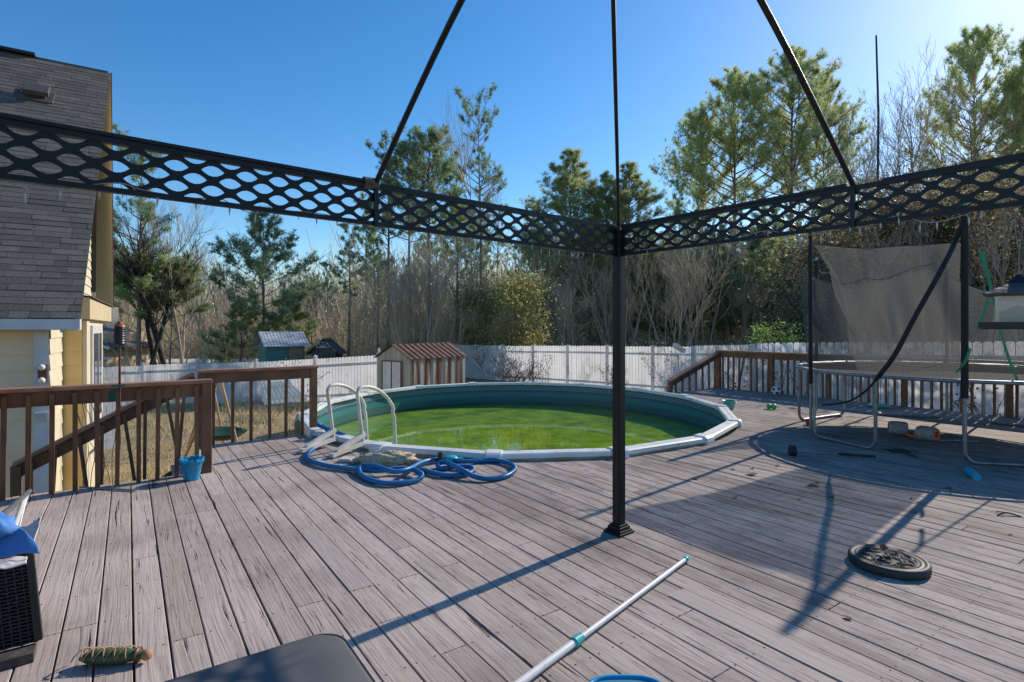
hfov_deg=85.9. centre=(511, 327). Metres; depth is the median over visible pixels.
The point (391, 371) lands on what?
door
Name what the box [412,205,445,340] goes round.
pine tree
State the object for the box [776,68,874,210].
pine tree
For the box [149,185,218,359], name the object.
bare tree
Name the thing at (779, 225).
pine tree
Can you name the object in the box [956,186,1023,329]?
bare tree
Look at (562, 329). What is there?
bare shrub
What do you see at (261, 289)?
bare tree
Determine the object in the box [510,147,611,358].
pine tree
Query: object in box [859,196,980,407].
bare tree
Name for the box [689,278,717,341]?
bare tree
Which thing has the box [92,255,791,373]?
undergrowth
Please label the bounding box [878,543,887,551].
dry leaf
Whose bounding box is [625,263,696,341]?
pine tree
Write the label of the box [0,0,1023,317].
sky
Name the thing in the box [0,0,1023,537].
gazebo frame
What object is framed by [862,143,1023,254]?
vine tree
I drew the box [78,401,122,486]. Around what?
dead vine
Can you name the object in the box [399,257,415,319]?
pine tree
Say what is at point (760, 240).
pine tree
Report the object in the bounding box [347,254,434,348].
bare shrub
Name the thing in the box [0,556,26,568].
seat cushion
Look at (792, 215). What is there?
pine tree
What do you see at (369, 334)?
bare shrub
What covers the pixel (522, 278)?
bare tree
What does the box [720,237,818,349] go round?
pine tree
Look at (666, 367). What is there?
fence vine
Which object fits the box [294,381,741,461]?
swimming pool
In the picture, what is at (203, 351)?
bare tree
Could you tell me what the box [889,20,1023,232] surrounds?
pine tree
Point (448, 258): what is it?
pine tree
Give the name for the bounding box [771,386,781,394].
soccer ball
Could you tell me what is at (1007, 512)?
twig
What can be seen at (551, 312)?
bare tree
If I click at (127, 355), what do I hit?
bare tree
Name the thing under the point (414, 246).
pine tree
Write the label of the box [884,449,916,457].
toy spade
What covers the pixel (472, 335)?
leafy tree
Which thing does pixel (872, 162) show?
bare tree
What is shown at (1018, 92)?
pine tree
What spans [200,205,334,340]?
pine tree
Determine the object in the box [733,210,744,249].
pine tree
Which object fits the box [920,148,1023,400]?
vine tree
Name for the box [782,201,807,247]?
pine tree
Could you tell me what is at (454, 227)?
pine tree
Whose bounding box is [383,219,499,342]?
bare shrub
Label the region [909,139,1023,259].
vine tree
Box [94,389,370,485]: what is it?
dry grass
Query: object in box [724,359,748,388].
fence vine
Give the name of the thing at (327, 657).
covered table
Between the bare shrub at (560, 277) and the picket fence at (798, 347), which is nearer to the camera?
the picket fence at (798, 347)
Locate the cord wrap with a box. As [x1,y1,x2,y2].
[362,176,379,190]
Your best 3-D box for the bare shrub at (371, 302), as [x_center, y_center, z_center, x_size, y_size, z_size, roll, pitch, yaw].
[-6.818,-1.129,34.997,7.048,8.813,6.338,0,0,14]
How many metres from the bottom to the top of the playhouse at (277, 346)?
3.876 m
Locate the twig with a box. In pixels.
[996,511,1020,516]
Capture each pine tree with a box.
[112,121,180,381]
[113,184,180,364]
[114,246,184,364]
[134,251,212,364]
[193,299,272,363]
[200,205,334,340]
[254,288,324,353]
[302,267,316,346]
[303,273,324,342]
[312,264,340,328]
[318,223,377,356]
[328,269,345,340]
[336,268,353,305]
[347,192,376,348]
[351,263,364,346]
[353,121,432,346]
[356,237,398,351]
[357,220,397,342]
[370,255,396,301]
[375,122,467,340]
[379,142,446,343]
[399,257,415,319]
[411,243,427,342]
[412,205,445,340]
[424,215,447,278]
[434,206,479,307]
[438,170,473,342]
[439,241,459,293]
[440,81,507,332]
[459,214,498,326]
[459,248,476,296]
[472,235,498,287]
[474,200,513,279]
[506,247,530,307]
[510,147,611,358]
[512,222,540,294]
[519,194,555,344]
[520,222,550,326]
[530,265,585,343]
[539,269,601,347]
[550,231,626,347]
[564,169,644,342]
[568,160,680,345]
[577,229,605,345]
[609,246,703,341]
[625,243,706,345]
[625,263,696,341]
[646,100,756,240]
[657,63,819,251]
[657,244,713,340]
[658,229,678,252]
[662,178,700,330]
[666,294,712,343]
[675,208,698,335]
[677,216,717,269]
[695,253,755,343]
[699,219,740,338]
[699,246,774,344]
[710,43,876,236]
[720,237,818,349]
[724,263,787,338]
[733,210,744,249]
[737,225,766,335]
[738,220,802,335]
[748,205,789,317]
[757,243,805,323]
[765,215,839,305]
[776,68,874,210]
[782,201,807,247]
[785,203,825,248]
[806,181,847,222]
[829,171,857,215]
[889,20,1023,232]
[936,34,1023,218]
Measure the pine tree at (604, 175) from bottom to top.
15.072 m
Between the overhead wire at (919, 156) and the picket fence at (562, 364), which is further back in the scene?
the overhead wire at (919, 156)
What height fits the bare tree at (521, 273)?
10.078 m
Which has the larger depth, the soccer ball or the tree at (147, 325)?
the tree at (147, 325)
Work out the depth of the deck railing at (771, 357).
11.62 m
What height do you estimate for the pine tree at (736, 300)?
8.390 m
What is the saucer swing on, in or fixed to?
on the ground at (163, 440)
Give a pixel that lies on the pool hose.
(363, 468)
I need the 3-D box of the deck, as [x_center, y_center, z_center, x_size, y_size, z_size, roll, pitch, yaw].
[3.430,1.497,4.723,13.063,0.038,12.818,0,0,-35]
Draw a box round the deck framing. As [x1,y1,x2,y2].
[52,484,174,681]
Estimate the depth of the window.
10.47 m
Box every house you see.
[0,45,117,497]
[50,322,153,385]
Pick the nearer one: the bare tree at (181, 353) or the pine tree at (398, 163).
the bare tree at (181, 353)
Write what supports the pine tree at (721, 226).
on the ground at (163, 440)
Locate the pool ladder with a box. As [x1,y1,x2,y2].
[299,383,396,457]
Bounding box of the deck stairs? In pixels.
[162,463,182,478]
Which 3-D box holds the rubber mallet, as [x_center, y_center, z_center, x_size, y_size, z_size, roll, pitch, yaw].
[3.676,1.430,6.329,0.915,0.136,0.136,0,0,10]
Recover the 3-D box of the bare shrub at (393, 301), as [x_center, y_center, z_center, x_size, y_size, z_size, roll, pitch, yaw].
[-5.861,-1.191,31.865,7.133,8.919,6.414,0,0,-11]
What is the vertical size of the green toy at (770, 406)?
0.100 m
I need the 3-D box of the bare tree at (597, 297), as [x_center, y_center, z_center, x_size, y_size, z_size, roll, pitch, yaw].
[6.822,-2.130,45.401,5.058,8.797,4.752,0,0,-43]
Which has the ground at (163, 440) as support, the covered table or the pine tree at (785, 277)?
the pine tree at (785, 277)
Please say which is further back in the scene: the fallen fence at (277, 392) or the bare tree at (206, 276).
the bare tree at (206, 276)
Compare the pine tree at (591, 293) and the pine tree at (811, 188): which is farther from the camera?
the pine tree at (811, 188)
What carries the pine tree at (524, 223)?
on the ground at (163, 440)
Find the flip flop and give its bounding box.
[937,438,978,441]
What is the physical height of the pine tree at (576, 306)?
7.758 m
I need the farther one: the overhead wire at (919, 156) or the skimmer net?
the overhead wire at (919, 156)
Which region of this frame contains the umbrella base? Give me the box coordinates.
[848,544,931,580]
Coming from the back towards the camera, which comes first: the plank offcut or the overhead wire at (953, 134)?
the overhead wire at (953, 134)
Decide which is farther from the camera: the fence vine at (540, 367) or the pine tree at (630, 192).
the pine tree at (630, 192)
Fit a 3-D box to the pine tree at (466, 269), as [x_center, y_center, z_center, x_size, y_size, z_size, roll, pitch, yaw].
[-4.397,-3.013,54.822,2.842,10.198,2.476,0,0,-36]
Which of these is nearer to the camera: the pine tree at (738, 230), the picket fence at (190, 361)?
the picket fence at (190, 361)
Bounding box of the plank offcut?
[339,456,359,462]
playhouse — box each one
[253,331,309,366]
[306,338,346,378]
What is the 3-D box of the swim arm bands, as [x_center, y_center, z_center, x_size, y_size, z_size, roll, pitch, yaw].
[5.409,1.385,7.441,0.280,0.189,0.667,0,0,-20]
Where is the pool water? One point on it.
(508, 427)
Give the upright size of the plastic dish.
0.052 m
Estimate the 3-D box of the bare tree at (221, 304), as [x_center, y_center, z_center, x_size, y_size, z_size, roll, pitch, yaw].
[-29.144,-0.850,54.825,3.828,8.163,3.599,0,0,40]
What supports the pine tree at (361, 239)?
on the ground at (163, 440)
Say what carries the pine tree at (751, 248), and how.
on the ground at (163, 440)
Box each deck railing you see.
[0,378,212,500]
[197,365,317,446]
[715,350,1023,417]
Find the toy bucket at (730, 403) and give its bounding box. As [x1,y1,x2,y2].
[722,399,736,409]
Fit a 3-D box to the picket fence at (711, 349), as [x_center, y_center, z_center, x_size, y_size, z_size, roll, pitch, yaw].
[6.184,1.470,16.542,0.150,2.101,5.676,0,0,3]
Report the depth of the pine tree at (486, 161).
43.76 m
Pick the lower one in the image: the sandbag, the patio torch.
the sandbag
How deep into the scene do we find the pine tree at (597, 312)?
47.22 m
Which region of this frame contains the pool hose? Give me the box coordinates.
[305,423,516,485]
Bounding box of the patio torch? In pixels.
[108,321,125,405]
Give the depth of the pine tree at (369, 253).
59.88 m
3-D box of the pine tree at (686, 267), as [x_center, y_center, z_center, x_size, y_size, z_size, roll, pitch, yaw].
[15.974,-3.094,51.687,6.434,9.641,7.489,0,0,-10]
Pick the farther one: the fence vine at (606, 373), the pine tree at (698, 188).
the pine tree at (698, 188)
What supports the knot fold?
on the blue cloth
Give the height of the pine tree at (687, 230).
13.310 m
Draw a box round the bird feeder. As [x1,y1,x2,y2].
[978,206,1023,328]
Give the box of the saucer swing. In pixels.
[183,383,246,458]
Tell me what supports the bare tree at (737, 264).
on the ground at (163, 440)
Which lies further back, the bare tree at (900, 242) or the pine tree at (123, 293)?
the pine tree at (123, 293)
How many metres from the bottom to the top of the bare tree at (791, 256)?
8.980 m
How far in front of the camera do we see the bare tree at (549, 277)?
35.24 m
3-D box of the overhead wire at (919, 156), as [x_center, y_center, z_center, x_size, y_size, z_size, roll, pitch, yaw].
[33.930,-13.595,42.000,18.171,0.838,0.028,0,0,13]
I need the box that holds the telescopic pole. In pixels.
[514,555,689,681]
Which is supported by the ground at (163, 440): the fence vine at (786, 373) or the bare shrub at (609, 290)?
the bare shrub at (609, 290)
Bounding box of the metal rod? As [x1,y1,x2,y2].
[79,486,135,490]
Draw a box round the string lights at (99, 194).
[0,179,602,256]
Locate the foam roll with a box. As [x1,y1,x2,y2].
[963,467,981,480]
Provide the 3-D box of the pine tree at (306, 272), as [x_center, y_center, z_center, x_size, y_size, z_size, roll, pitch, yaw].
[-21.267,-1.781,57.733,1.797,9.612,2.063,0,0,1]
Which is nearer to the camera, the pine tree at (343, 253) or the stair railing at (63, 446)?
the stair railing at (63, 446)
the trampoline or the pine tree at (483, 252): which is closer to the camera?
the trampoline
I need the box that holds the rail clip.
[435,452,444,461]
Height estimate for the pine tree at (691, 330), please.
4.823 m
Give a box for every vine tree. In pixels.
[729,166,951,390]
[738,222,858,373]
[757,156,1023,394]
[775,157,945,318]
[794,143,1014,327]
[807,135,1020,388]
[818,142,1023,402]
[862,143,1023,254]
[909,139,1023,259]
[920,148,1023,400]
[957,151,1023,289]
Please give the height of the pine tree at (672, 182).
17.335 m
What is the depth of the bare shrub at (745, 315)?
42.31 m
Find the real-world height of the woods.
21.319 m
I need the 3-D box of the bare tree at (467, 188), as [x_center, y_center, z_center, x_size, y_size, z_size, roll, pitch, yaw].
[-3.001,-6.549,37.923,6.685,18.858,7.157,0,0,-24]
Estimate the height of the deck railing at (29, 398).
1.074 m
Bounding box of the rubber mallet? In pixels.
[788,445,875,457]
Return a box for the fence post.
[672,343,685,352]
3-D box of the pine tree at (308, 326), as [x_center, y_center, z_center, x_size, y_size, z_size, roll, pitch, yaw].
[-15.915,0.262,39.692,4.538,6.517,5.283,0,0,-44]
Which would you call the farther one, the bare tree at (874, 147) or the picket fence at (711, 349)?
the bare tree at (874, 147)
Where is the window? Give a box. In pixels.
[90,325,101,421]
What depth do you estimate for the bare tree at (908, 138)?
37.58 m
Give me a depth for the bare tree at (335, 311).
55.67 m
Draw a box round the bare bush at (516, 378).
[473,348,543,381]
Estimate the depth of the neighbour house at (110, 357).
34.82 m
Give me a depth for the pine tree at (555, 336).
47.08 m
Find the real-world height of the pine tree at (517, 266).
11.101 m
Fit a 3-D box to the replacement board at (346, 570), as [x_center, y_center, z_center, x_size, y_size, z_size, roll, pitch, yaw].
[-1.141,1.493,3.538,0.134,0.034,1.010,0,0,-35]
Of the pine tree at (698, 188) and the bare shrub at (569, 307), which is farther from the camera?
the pine tree at (698, 188)
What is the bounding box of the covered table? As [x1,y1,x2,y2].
[164,633,375,681]
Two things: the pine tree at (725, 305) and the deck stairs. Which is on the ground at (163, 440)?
the pine tree at (725, 305)
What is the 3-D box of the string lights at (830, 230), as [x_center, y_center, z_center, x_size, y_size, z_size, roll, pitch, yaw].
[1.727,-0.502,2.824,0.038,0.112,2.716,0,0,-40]
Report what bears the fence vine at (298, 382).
on the ground at (163, 440)
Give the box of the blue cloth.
[0,528,39,557]
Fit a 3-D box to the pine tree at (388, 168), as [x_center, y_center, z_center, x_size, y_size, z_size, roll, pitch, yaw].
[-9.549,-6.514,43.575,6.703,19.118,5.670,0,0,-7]
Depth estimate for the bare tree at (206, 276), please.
36.23 m
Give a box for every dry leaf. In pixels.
[809,481,820,484]
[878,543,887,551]
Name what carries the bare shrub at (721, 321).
on the ground at (163, 440)
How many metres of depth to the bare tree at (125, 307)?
47.33 m
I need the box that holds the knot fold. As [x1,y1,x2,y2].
[0,511,19,537]
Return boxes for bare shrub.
[306,289,383,357]
[316,273,417,360]
[341,239,455,343]
[347,227,464,343]
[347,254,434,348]
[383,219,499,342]
[385,239,489,344]
[427,248,513,344]
[506,233,599,344]
[523,272,597,354]
[525,287,582,345]
[549,223,662,359]
[626,232,744,358]
[652,210,769,346]
[671,236,753,344]
[722,265,785,345]
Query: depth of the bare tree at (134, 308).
59.78 m
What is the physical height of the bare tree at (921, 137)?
17.811 m
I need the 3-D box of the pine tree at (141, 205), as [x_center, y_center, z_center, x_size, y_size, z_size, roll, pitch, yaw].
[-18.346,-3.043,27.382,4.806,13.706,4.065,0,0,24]
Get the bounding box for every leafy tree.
[437,277,507,358]
[445,258,565,375]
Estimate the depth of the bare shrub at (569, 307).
34.22 m
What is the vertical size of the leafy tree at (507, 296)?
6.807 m
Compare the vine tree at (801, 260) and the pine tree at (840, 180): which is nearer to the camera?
the vine tree at (801, 260)
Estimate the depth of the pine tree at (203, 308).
28.83 m
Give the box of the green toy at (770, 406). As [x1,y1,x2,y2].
[767,404,775,408]
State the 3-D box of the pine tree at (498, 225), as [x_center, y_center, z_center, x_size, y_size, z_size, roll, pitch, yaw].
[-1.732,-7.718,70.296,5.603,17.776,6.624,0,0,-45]
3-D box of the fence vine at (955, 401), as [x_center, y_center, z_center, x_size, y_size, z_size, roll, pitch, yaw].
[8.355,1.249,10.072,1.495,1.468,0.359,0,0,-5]
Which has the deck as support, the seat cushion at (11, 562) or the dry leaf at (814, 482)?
the dry leaf at (814, 482)
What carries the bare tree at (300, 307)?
on the ground at (163, 440)
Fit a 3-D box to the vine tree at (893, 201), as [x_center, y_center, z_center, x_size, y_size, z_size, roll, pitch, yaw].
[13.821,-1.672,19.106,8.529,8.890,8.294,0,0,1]
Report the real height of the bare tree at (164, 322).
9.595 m
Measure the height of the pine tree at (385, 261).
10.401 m
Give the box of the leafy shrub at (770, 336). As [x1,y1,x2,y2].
[731,316,806,389]
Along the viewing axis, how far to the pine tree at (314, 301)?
54.28 m
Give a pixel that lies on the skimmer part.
(449, 457)
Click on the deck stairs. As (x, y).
(170, 473)
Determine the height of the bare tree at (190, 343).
12.600 m
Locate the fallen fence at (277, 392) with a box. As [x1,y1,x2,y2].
[260,380,307,404]
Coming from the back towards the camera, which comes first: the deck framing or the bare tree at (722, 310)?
the bare tree at (722, 310)
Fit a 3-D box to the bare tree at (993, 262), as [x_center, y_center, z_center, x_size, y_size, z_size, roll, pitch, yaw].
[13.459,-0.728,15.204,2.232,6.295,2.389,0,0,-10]
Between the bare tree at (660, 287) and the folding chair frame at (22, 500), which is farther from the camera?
the bare tree at (660, 287)
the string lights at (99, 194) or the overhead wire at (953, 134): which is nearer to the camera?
the string lights at (99, 194)
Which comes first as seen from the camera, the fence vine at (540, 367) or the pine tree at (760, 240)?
the fence vine at (540, 367)
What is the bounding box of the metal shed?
[374,342,467,389]
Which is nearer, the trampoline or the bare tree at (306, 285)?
the trampoline
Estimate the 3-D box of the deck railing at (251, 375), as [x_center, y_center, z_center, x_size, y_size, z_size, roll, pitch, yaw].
[-3.322,1.063,7.278,1.460,1.074,0.145,0,0,-36]
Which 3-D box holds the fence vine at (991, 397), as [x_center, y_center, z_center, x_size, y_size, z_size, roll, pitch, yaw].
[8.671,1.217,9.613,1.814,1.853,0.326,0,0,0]
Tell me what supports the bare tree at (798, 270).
on the ground at (163, 440)
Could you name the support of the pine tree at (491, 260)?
on the ground at (163, 440)
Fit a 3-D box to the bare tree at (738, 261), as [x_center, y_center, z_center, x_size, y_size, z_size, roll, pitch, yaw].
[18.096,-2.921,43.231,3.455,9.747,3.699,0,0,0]
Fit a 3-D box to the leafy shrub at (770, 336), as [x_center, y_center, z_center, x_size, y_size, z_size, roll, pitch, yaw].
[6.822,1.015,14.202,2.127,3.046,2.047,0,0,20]
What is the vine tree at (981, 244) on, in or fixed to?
on the ground at (163, 440)
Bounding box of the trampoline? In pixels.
[793,203,1023,466]
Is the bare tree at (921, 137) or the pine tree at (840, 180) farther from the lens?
the pine tree at (840, 180)
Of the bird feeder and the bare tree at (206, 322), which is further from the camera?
the bare tree at (206, 322)
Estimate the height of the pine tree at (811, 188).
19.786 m
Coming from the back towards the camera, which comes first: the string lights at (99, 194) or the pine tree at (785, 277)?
the pine tree at (785, 277)
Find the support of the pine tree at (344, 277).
on the ground at (163, 440)
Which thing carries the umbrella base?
on the deck
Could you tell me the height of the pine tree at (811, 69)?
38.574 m
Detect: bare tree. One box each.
[91,294,129,366]
[113,206,173,380]
[114,210,205,363]
[115,299,134,329]
[116,177,238,363]
[121,204,217,363]
[123,288,156,329]
[136,223,223,364]
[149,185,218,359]
[169,220,258,363]
[188,291,231,358]
[209,288,238,357]
[211,270,268,307]
[252,275,276,309]
[268,254,321,309]
[271,276,320,346]
[275,269,310,345]
[323,294,347,337]
[414,89,508,325]
[492,239,569,355]
[500,245,541,332]
[504,249,550,344]
[519,276,570,368]
[561,232,625,344]
[576,262,626,350]
[586,257,611,345]
[598,273,651,345]
[643,237,683,352]
[648,233,694,339]
[650,253,691,345]
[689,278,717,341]
[709,277,734,343]
[717,233,762,342]
[721,230,759,342]
[773,88,926,236]
[774,226,824,329]
[780,238,802,313]
[824,82,985,191]
[834,114,928,198]
[848,33,982,241]
[853,220,921,270]
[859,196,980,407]
[861,58,1023,238]
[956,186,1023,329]
[969,192,1023,302]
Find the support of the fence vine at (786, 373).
attached to the picket fence at (798, 347)
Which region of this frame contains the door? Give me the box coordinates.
[381,360,401,389]
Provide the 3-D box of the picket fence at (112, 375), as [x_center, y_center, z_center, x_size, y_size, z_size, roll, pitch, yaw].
[-10.765,2.154,14.709,0.045,2.204,0.459,0,0,29]
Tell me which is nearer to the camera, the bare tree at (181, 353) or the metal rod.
the metal rod
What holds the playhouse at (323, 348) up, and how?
on the ground at (163, 440)
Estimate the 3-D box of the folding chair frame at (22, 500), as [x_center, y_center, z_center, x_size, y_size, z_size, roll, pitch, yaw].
[-2.956,1.196,3.276,0.110,0.583,1.899,0,0,-39]
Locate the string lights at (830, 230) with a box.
[637,198,1014,255]
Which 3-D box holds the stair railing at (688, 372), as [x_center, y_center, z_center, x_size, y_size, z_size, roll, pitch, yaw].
[4.350,1.089,13.112,1.849,1.022,0.145,0,0,-34]
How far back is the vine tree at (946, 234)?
17.72 m
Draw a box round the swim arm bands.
[888,421,940,440]
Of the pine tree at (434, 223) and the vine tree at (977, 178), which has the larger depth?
the pine tree at (434, 223)
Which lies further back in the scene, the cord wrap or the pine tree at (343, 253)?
the pine tree at (343, 253)
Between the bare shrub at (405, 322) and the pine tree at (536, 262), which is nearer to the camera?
the bare shrub at (405, 322)
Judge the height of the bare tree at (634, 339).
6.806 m
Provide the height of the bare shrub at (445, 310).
8.370 m
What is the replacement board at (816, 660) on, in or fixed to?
on the deck
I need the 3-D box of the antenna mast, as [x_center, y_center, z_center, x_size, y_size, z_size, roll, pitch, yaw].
[22.555,-7.794,34.000,0.288,20.550,0.170,0,0,0]
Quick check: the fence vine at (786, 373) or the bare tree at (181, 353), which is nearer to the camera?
the fence vine at (786, 373)
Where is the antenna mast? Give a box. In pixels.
[875,35,879,195]
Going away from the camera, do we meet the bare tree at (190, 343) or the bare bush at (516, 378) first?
the bare bush at (516, 378)
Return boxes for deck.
[0,388,1023,681]
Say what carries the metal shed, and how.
on the ground at (163, 440)
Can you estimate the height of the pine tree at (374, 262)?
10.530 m
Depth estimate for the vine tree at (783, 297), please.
27.07 m
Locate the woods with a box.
[91,218,789,353]
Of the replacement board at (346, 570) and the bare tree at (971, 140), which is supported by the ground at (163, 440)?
the bare tree at (971, 140)
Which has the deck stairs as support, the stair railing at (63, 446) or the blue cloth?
the stair railing at (63, 446)
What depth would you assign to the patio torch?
4.93 m
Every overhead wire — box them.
[828,148,1021,156]
[867,124,1022,138]
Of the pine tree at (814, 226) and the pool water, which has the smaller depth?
the pool water
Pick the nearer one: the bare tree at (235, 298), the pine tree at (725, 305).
the pine tree at (725, 305)
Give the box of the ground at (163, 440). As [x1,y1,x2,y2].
[103,331,1004,485]
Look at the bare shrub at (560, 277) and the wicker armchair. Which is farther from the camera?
the bare shrub at (560, 277)
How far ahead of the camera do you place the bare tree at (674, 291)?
38.44 m
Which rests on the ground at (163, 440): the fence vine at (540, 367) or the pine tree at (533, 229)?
the pine tree at (533, 229)
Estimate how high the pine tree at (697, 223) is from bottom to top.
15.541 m
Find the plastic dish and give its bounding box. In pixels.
[867,403,890,407]
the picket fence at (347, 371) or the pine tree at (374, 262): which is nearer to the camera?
the picket fence at (347, 371)
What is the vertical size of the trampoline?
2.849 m
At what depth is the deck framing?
3.23 m
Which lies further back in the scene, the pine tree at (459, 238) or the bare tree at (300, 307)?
the pine tree at (459, 238)
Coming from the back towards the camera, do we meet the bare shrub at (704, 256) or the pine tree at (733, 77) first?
the pine tree at (733, 77)
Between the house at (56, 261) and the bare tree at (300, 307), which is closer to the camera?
the house at (56, 261)
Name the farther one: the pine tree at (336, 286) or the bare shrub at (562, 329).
the pine tree at (336, 286)
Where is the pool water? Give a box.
[336,404,705,450]
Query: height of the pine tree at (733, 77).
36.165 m
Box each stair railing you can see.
[10,372,195,497]
[666,351,720,392]
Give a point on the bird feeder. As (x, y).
(1011, 318)
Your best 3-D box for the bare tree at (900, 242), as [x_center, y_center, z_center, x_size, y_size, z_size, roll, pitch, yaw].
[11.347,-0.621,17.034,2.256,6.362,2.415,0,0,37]
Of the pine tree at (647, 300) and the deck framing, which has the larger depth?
the pine tree at (647, 300)
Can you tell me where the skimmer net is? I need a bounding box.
[589,674,660,681]
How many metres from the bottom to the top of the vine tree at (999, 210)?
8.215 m
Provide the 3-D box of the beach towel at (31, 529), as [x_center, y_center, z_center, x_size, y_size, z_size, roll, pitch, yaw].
[-2.268,0.954,2.541,0.218,0.125,0.118,0,0,0]
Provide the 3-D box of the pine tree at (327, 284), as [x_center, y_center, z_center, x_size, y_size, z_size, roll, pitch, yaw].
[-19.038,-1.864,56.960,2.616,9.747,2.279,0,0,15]
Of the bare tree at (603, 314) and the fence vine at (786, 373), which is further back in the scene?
the bare tree at (603, 314)
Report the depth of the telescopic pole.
2.60 m
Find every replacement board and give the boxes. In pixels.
[303,532,372,591]
[668,589,881,681]
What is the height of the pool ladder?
1.687 m
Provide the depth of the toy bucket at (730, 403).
9.94 m
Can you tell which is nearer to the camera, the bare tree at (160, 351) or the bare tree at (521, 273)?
the bare tree at (160, 351)
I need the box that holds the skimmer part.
[444,455,462,461]
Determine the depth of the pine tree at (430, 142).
45.09 m
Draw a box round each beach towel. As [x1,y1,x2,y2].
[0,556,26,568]
[20,517,40,540]
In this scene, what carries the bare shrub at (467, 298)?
on the ground at (163, 440)
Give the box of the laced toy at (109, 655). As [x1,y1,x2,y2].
[70,645,152,664]
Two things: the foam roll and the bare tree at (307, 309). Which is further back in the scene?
the bare tree at (307, 309)
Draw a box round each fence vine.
[272,360,331,407]
[521,353,552,381]
[595,362,628,385]
[639,347,706,391]
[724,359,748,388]
[764,359,806,393]
[933,383,977,412]
[967,385,1004,414]
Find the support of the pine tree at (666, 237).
on the ground at (163, 440)
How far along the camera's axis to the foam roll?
5.39 m
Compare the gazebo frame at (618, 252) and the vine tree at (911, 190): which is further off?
the vine tree at (911, 190)
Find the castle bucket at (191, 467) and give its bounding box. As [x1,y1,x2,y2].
[178,455,204,480]
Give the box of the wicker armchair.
[0,553,42,670]
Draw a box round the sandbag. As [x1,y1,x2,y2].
[350,450,419,466]
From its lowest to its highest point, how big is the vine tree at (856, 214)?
11.748 m
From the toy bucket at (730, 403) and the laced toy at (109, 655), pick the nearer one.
the laced toy at (109, 655)
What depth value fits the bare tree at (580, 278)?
44.47 m
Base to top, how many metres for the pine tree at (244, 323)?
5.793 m
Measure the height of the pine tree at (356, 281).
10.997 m
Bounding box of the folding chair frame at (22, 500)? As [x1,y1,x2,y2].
[2,489,31,526]
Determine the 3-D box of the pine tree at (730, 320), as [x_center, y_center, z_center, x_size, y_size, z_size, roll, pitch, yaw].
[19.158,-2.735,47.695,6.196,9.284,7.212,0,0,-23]
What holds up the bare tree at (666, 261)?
on the ground at (163, 440)
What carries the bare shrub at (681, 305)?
on the ground at (163, 440)
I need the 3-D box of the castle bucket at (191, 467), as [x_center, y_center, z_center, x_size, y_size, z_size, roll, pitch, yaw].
[-3.122,1.375,5.361,0.228,0.211,0.237,0,0,0]
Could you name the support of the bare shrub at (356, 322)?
on the ground at (163, 440)
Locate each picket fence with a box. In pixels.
[103,348,379,405]
[103,367,117,449]
[148,355,357,372]
[451,343,706,391]
[690,344,749,390]
[750,341,1023,417]
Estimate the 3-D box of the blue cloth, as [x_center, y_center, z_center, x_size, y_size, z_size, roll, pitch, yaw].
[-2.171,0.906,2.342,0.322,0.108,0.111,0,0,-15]

